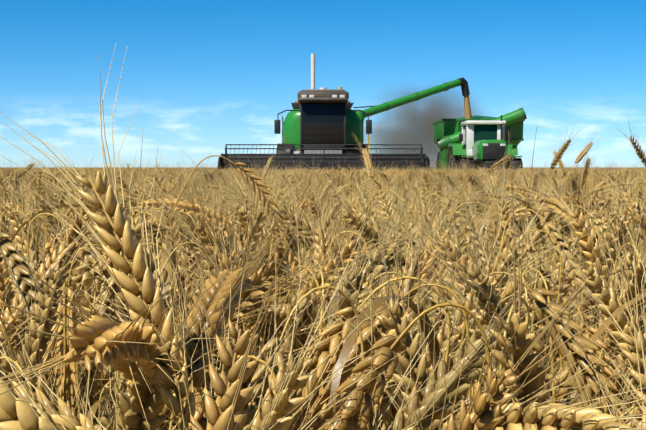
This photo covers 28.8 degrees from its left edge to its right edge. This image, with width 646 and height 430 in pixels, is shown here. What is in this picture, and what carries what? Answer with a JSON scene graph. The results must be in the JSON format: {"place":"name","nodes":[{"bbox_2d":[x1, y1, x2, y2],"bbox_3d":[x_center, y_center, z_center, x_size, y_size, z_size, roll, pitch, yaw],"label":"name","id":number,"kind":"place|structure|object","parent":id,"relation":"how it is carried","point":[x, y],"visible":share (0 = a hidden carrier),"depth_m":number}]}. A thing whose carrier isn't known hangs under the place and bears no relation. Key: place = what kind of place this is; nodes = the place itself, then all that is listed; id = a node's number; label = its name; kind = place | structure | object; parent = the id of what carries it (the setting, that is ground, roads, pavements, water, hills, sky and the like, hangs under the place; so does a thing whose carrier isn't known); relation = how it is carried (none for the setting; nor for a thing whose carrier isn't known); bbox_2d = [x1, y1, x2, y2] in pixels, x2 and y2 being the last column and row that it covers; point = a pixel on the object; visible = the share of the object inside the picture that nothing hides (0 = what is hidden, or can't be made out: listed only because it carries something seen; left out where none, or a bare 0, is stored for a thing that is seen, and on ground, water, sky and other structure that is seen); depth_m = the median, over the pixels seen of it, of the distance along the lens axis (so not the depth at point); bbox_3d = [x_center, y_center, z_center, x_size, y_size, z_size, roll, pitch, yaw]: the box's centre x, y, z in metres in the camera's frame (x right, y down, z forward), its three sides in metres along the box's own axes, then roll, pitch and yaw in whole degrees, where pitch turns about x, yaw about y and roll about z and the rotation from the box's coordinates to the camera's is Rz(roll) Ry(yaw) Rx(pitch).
{"place":"outdoors","nodes":[
{"label":"outdoors","id":0,"kind":"place"},
{"bbox_2d":[0,155,306,269],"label":"wheat","id":1,"kind":"object","parent":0,"point":[252,183],"visible":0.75,"depth_m":1.49},
{"bbox_2d":[0,167,645,172],"bbox_3d":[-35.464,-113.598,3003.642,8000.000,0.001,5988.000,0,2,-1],"label":"wheat canopy","id":2,"kind":"object","parent":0,"point":[637,168],"depth_m":2822.87},
{"bbox_2d":[0,0,645,169],"label":"sky","id":3,"kind":"structure","parent":0,"point":[204,76]},
{"label":"ground","id":4,"kind":"structure","parent":0,"visible":0},
{"bbox_2d":[9,152,47,183],"bbox_3d":[-1.250,0.251,4.953,0.348,1.027,0.182,0,2,-11],"label":"wheat","id":5,"kind":"object","parent":4,"relation":"on","point":[26,168],"visible":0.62,"depth_m":4.99},
{"bbox_2d":[0,45,203,429],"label":"wheat","id":6,"kind":"object","parent":4,"relation":"on","point":[130,248],"visible":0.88,"depth_m":0.55},
{"bbox_2d":[263,145,279,177],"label":"wheat","id":7,"kind":"object","parent":4,"relation":"on","point":[267,166],"visible":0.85,"depth_m":5.45},
{"bbox_2d":[217,54,471,172],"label":"combine harvester","id":8,"kind":"object","parent":4,"relation":"on","point":[320,126],"visible":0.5,"depth_m":49.60},
{"bbox_2d":[352,132,374,190],"bbox_3d":[0.182,0.312,3.106,0.247,1.045,0.341,0,2,-11],"label":"wheat","id":9,"kind":"object","parent":4,"relation":"on","point":[367,159],"visible":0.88,"depth_m":3.15},
{"bbox_2d":[335,190,410,269],"bbox_3d":[0.121,0.433,1.464,0.262,0.926,0.264,0,2,9],"label":"wheat","id":10,"kind":"object","parent":4,"relation":"on","point":[362,212],"visible":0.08,"depth_m":1.45},
{"bbox_2d":[433,107,526,170],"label":"grain cart","id":11,"kind":"object","parent":4,"relation":"on","point":[447,132],"visible":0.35,"depth_m":55.44},
{"bbox_2d":[447,115,522,169],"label":"tractor","id":12,"kind":"object","parent":4,"relation":"on","point":[483,140],"visible":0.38,"depth_m":50.52},
{"bbox_2d":[429,201,554,281],"bbox_3d":[0.142,0.432,1.495,0.301,0.926,0.179,-1,3,-32],"label":"wheat","id":13,"kind":"object","parent":4,"relation":"on","point":[503,222],"visible":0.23,"depth_m":1.55},
{"bbox_2d":[477,134,526,181],"bbox_3d":[0.458,0.265,4.139,0.489,1.060,0.090,2,3,39],"label":"wheat","id":14,"kind":"object","parent":4,"relation":"on","point":[495,166],"visible":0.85,"depth_m":4.04},
{"bbox_2d":[542,139,570,187],"bbox_3d":[0.961,0.233,4.899,0.212,1.066,0.212,1,2,19],"label":"wheat","id":15,"kind":"object","parent":4,"relation":"on","point":[560,163],"visible":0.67,"depth_m":4.82},
{"bbox_2d":[544,119,589,183],"bbox_3d":[0.634,0.265,3.676,0.310,1.095,0.239,1,2,19],"label":"wheat","id":16,"kind":"object","parent":4,"relation":"on","point":[560,153],"visible":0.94,"depth_m":3.60},
{"bbox_2d":[564,130,601,193],"bbox_3d":[0.877,0.250,4.128,0.281,1.092,0.249,-1,3,-31],"label":"wheat","id":17,"kind":"object","parent":4,"relation":"on","point":[583,152],"visible":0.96,"depth_m":4.19},
{"bbox_2d":[611,122,645,166],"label":"wheat","id":18,"kind":"object","parent":4,"relation":"on","point":[641,154],"visible":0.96,"depth_m":3.32}
]}

